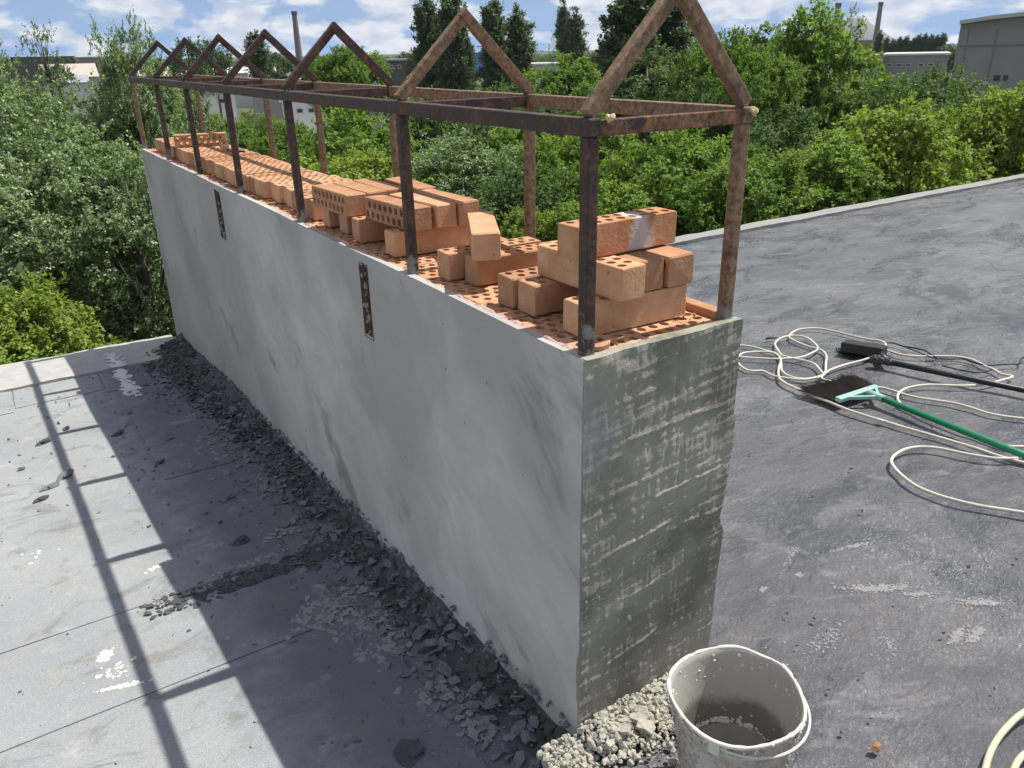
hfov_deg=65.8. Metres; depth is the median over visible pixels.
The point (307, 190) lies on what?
brick
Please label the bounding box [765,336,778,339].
twig
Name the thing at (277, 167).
brick
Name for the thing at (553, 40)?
bare sapling
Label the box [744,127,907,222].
lime tree
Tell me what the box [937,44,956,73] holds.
tree
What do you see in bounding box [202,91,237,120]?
white building
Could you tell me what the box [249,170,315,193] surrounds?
brick
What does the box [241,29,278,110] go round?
dark tree
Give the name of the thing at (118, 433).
felt scrap
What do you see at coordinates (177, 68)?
dark tree
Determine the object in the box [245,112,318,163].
green bush
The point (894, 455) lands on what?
extension cable
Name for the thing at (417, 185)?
brick
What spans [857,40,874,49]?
mine building
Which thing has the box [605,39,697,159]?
poplar
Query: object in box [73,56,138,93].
factory hall
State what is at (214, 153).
brick
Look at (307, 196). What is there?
brick
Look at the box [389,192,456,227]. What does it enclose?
brick
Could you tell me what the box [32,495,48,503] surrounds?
felt scrap
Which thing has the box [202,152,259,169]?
brick
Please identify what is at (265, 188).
brick
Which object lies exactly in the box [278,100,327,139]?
white building
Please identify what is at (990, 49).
gabled hall
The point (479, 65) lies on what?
blue hall
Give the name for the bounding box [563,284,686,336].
brick
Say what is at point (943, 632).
bitumen grit
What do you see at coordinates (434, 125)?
dark tree
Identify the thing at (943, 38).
poplar
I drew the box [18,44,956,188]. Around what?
ground
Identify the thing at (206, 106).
silver tree
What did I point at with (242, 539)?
felt scrap
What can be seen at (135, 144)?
undergrowth
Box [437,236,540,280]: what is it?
brick
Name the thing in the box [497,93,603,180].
dark tree
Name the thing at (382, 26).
sky
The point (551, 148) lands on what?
bright tree
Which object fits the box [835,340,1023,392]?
black brush
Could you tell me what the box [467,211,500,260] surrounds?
brick
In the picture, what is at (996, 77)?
window
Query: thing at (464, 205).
brick
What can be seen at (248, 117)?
dark shrub
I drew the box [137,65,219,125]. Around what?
pink roof shed
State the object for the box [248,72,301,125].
grey shed
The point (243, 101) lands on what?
pale roof shed
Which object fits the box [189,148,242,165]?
brick
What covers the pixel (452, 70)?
poplar
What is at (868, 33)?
hill
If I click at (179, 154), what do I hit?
brick
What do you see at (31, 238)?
silver tree
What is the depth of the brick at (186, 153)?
3.85 m
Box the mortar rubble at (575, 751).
[536,671,678,767]
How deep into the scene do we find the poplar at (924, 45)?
173.59 m
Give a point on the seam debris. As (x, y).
(310, 554)
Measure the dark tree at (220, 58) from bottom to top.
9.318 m
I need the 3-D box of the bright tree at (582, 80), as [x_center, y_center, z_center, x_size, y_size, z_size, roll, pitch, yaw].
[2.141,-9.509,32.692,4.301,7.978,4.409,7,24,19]
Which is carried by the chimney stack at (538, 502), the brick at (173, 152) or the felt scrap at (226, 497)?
the brick at (173, 152)
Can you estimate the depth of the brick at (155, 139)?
4.45 m
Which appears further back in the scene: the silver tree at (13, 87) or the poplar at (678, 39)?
the poplar at (678, 39)
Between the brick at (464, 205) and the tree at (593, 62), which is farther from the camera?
the tree at (593, 62)
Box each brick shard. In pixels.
[219,143,230,151]
[595,334,609,351]
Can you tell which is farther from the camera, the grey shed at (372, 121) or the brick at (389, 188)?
the grey shed at (372, 121)
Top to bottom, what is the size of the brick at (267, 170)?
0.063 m
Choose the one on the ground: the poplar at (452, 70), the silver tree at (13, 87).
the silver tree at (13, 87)
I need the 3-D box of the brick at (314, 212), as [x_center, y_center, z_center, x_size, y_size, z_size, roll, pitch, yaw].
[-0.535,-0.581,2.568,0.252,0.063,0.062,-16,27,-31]
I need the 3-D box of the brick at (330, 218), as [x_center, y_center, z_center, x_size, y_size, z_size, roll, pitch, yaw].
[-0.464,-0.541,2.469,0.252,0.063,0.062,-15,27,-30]
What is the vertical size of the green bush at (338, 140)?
7.372 m
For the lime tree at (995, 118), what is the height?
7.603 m
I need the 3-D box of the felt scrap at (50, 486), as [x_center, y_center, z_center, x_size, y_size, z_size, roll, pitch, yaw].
[-1.818,0.404,3.105,0.032,0.015,0.084,10,26,25]
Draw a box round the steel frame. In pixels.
[128,0,758,355]
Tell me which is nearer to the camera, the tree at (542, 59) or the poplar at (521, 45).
the poplar at (521, 45)
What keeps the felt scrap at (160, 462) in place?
on the felt roof at (134, 693)
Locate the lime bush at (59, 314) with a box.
[0,267,132,364]
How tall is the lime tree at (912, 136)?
7.451 m
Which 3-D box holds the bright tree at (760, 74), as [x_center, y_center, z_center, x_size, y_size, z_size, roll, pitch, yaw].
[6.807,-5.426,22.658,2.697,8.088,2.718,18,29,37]
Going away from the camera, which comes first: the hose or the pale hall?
the hose
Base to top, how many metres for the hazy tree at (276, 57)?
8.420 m
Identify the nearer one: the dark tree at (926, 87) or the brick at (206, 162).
the brick at (206, 162)
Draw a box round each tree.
[0,33,95,257]
[0,71,165,338]
[0,158,144,360]
[15,18,85,118]
[35,130,176,343]
[60,68,187,333]
[80,8,194,329]
[131,69,241,144]
[163,35,216,128]
[193,38,236,120]
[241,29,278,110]
[265,51,294,79]
[294,66,319,90]
[303,44,372,129]
[339,45,394,123]
[343,85,494,179]
[388,124,540,210]
[395,51,413,76]
[404,51,419,83]
[440,77,535,177]
[441,127,579,209]
[451,192,504,233]
[462,149,576,239]
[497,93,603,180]
[500,204,560,241]
[513,50,613,137]
[518,111,654,230]
[538,57,554,61]
[542,177,653,237]
[574,127,771,236]
[588,53,598,70]
[664,73,770,153]
[665,148,833,233]
[666,25,770,140]
[707,0,904,152]
[711,41,808,149]
[726,95,839,223]
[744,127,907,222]
[789,89,1002,207]
[830,60,998,142]
[831,2,868,92]
[846,72,911,131]
[882,107,1013,186]
[914,70,1013,139]
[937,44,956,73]
[941,80,1023,181]
[973,137,1019,178]
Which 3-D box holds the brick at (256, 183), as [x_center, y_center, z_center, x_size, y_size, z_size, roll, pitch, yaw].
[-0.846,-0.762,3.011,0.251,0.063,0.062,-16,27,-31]
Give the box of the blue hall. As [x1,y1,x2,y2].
[472,53,482,71]
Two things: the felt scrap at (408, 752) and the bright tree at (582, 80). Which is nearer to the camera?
the felt scrap at (408, 752)
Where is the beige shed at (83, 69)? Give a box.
[38,63,100,117]
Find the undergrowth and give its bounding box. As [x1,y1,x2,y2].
[3,105,852,345]
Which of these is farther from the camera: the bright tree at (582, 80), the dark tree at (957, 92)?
the bright tree at (582, 80)
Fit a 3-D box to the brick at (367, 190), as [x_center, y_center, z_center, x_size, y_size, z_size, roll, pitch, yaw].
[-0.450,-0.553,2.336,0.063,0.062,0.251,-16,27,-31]
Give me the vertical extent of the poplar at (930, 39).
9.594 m
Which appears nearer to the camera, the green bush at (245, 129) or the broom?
the broom
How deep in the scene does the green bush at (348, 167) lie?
10.45 m
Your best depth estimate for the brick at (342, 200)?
2.25 m
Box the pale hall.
[530,62,558,93]
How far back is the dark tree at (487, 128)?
25.83 m
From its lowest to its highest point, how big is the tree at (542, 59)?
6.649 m
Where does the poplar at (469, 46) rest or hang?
on the yard
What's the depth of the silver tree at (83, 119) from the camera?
9.23 m
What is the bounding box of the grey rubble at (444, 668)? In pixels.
[75,339,569,767]
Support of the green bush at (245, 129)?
on the ground
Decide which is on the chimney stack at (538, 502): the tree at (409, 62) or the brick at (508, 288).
the brick at (508, 288)
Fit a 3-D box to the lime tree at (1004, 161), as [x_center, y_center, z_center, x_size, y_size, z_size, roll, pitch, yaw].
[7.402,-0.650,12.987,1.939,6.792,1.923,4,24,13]
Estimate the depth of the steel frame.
1.74 m
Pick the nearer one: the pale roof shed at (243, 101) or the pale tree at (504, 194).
the pale tree at (504, 194)
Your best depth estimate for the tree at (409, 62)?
137.55 m
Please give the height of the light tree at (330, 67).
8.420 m
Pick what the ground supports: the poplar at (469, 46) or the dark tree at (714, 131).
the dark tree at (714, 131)
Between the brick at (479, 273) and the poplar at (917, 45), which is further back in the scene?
the poplar at (917, 45)
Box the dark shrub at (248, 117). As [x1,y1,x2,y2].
[235,108,287,152]
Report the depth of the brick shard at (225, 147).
3.77 m
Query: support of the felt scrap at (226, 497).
on the felt roof at (134, 693)
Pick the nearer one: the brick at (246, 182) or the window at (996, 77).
the brick at (246, 182)
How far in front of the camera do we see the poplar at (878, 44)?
160.21 m
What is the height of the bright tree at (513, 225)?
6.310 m
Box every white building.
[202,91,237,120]
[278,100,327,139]
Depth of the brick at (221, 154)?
3.68 m
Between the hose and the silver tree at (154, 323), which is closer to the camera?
the hose
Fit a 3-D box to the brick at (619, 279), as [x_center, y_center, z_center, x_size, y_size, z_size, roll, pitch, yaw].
[0.146,-0.219,1.512,0.061,0.063,0.252,-16,27,-31]
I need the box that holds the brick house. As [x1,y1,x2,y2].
[385,59,407,98]
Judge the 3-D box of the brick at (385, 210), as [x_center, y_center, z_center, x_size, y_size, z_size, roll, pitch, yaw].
[-0.304,-0.453,2.093,0.063,0.062,0.250,-17,28,-33]
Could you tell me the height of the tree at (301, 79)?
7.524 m
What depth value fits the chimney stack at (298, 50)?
265.97 m
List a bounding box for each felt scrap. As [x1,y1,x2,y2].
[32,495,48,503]
[35,437,50,446]
[39,482,58,492]
[57,469,73,481]
[111,429,122,436]
[155,459,164,466]
[218,493,234,502]
[232,535,249,546]
[393,738,424,767]
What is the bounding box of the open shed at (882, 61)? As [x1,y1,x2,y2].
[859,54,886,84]
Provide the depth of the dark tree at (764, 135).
13.52 m
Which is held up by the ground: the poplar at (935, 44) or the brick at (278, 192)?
the poplar at (935, 44)
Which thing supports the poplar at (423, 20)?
on the yard
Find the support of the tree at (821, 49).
on the ground
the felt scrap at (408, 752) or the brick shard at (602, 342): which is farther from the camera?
the felt scrap at (408, 752)
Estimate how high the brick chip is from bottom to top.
0.019 m
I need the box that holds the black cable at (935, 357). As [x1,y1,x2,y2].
[886,342,1023,372]
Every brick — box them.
[154,136,190,149]
[157,136,202,151]
[161,140,173,153]
[170,141,218,157]
[173,132,226,147]
[177,144,227,161]
[181,146,219,162]
[184,148,219,164]
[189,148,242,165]
[192,149,247,165]
[193,150,246,167]
[200,151,252,169]
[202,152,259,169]
[203,154,259,173]
[209,155,268,174]
[212,156,271,175]
[214,158,272,178]
[218,159,279,180]
[223,161,283,181]
[226,162,288,182]
[229,164,290,185]
[233,165,290,186]
[242,167,301,173]
[242,168,307,191]
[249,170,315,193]
[254,172,321,195]
[259,173,327,198]
[270,175,339,199]
[273,177,343,202]
[282,178,351,203]
[286,184,317,207]
[293,188,311,208]
[304,194,312,217]
[306,198,322,220]
[311,183,365,216]
[321,208,339,226]
[333,180,387,195]
[339,214,365,233]
[351,216,393,242]
[352,178,400,195]
[364,195,431,231]
[384,177,435,191]
[384,224,469,256]
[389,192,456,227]
[413,188,478,224]
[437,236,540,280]
[465,240,557,285]
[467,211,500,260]
[498,266,540,308]
[518,276,577,316]
[537,241,645,302]
[557,207,676,261]
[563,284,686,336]
[613,250,663,291]
[639,245,693,287]
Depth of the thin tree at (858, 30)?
25.38 m
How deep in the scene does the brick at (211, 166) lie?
3.51 m
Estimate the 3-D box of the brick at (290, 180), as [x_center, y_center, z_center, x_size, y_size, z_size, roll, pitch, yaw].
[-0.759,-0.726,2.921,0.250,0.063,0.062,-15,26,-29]
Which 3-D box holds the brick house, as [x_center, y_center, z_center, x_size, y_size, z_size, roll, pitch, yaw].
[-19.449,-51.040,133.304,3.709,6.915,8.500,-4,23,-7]
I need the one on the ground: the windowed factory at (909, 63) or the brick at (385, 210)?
the windowed factory at (909, 63)
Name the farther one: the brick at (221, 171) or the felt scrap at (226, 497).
the brick at (221, 171)
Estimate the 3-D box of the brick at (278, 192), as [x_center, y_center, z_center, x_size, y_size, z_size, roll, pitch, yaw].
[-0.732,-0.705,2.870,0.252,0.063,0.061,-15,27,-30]
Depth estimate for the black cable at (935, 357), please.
3.68 m
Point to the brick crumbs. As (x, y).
(532, 319)
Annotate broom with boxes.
[797,373,1023,458]
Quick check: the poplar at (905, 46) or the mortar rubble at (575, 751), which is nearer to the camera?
the mortar rubble at (575, 751)
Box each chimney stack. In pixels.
[140,148,742,735]
[291,11,303,77]
[833,3,841,31]
[873,2,883,47]
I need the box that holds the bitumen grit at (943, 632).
[693,258,1023,765]
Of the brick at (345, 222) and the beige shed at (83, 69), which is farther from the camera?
the beige shed at (83, 69)
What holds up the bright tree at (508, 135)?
on the ground
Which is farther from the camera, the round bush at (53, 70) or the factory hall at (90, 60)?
the factory hall at (90, 60)
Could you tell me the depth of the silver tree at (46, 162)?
6.97 m
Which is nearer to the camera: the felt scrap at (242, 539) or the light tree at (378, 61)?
the felt scrap at (242, 539)
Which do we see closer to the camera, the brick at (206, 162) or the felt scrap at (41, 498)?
the felt scrap at (41, 498)
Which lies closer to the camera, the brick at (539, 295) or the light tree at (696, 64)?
the brick at (539, 295)
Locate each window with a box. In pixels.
[296,108,303,113]
[993,75,1000,80]
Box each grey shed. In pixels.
[62,75,101,164]
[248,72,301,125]
[329,81,381,131]
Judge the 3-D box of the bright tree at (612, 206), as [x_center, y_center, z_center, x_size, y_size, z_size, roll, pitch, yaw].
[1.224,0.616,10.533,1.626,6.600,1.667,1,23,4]
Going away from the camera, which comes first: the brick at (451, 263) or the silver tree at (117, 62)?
the brick at (451, 263)
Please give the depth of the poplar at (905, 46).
174.98 m
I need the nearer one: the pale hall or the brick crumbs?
the brick crumbs
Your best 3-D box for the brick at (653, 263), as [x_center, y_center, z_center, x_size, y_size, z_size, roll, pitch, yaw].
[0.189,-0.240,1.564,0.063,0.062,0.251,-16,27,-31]
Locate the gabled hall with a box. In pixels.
[948,12,1023,106]
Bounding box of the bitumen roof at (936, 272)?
[570,174,1023,767]
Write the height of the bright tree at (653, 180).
7.132 m
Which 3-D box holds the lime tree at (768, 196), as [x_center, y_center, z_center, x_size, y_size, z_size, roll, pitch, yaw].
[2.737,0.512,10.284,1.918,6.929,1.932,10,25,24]
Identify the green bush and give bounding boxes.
[196,112,257,151]
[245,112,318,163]
[278,106,447,187]
[299,144,433,182]
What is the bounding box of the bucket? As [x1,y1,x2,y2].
[666,645,810,767]
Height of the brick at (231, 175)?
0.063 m
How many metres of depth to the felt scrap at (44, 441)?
3.54 m
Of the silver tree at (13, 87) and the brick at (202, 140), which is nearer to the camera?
the brick at (202, 140)
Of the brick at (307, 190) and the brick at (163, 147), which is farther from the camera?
the brick at (163, 147)
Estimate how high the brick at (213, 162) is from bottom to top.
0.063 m
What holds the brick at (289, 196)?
on the chimney stack at (538, 502)
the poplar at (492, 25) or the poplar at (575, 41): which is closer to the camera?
the poplar at (492, 25)
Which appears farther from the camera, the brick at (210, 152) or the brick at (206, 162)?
the brick at (210, 152)
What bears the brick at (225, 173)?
on the chimney stack at (538, 502)
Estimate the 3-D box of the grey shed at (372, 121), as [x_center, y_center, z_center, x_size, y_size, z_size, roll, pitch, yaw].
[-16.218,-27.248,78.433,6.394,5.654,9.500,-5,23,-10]
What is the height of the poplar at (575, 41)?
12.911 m
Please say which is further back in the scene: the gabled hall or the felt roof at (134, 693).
the gabled hall
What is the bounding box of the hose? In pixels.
[981,709,1023,767]
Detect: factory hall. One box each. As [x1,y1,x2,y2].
[0,56,74,94]
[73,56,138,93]
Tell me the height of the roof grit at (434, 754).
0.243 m
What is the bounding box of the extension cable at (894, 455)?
[738,327,1023,513]
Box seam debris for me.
[139,538,348,619]
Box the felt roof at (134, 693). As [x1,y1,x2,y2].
[0,335,534,767]
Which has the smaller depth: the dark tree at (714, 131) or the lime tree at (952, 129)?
the lime tree at (952, 129)
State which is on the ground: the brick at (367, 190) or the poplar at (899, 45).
the poplar at (899, 45)
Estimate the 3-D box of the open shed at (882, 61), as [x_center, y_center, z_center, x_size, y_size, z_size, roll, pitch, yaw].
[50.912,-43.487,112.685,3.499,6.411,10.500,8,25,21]
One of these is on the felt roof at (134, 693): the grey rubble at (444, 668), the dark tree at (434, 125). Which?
the grey rubble at (444, 668)
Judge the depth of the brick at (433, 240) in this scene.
2.06 m
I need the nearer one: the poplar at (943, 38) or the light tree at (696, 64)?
the light tree at (696, 64)
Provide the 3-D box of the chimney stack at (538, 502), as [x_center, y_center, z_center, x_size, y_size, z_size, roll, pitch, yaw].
[-0.846,-0.132,3.324,0.386,1.362,4.230,-15,27,-30]
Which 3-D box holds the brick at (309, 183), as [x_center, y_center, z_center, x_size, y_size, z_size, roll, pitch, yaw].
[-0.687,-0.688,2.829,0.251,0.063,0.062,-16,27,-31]
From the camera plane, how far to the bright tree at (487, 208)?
9.85 m
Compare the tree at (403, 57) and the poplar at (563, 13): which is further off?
the tree at (403, 57)
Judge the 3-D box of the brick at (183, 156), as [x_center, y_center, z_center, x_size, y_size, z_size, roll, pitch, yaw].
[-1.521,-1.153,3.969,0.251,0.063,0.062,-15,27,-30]
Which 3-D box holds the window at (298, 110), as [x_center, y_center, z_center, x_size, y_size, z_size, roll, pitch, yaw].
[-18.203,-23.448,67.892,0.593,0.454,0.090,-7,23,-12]
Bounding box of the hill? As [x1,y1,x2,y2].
[841,18,896,50]
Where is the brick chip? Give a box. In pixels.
[871,741,881,752]
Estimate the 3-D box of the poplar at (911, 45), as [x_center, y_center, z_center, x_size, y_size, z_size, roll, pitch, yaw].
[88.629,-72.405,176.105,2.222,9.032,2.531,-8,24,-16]
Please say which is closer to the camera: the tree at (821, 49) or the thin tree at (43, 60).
the thin tree at (43, 60)
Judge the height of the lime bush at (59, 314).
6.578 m
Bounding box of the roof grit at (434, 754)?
[1,366,464,767]
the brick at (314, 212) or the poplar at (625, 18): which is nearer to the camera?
the brick at (314, 212)
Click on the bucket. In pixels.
(734, 706)
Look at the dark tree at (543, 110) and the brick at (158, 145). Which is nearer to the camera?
the brick at (158, 145)
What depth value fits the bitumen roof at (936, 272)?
2.65 m
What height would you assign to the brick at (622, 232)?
0.063 m
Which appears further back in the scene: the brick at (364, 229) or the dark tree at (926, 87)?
the dark tree at (926, 87)
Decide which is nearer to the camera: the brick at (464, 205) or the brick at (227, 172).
the brick at (464, 205)
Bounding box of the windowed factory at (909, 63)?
[883,52,950,103]
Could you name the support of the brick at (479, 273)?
on the chimney stack at (538, 502)
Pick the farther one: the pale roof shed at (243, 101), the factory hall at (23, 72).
the factory hall at (23, 72)
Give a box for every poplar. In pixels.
[407,0,442,100]
[429,0,473,131]
[462,31,479,127]
[474,0,510,126]
[496,2,542,92]
[553,0,570,68]
[560,6,590,70]
[590,0,668,149]
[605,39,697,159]
[635,1,699,169]
[873,30,884,53]
[882,36,890,53]
[888,38,896,51]
[893,37,903,51]
[901,35,910,51]
[908,37,915,51]
[912,34,921,51]
[918,32,928,51]
[926,34,935,51]
[930,34,940,51]
[936,32,948,51]
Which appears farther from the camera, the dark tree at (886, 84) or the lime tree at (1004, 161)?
the dark tree at (886, 84)
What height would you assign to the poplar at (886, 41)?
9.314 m
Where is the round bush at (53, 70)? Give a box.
[30,62,82,117]
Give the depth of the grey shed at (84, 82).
60.29 m
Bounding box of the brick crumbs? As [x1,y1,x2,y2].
[147,148,703,344]
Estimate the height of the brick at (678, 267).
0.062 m
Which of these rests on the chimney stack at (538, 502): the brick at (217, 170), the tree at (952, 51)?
the brick at (217, 170)
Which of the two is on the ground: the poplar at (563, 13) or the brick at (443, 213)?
the poplar at (563, 13)
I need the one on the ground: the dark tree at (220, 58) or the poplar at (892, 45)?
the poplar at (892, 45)
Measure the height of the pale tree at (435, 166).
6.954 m
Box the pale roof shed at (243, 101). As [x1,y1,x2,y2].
[225,67,275,107]
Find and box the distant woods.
[148,44,956,76]
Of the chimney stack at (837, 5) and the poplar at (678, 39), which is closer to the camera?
the poplar at (678, 39)
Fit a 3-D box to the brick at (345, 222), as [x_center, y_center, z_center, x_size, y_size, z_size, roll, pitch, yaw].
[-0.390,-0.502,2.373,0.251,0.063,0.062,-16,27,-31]
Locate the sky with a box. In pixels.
[0,0,1023,58]
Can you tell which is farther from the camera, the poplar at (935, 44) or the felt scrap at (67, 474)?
the poplar at (935, 44)
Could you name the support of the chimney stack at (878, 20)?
on the ground
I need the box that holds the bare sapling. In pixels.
[548,30,559,70]

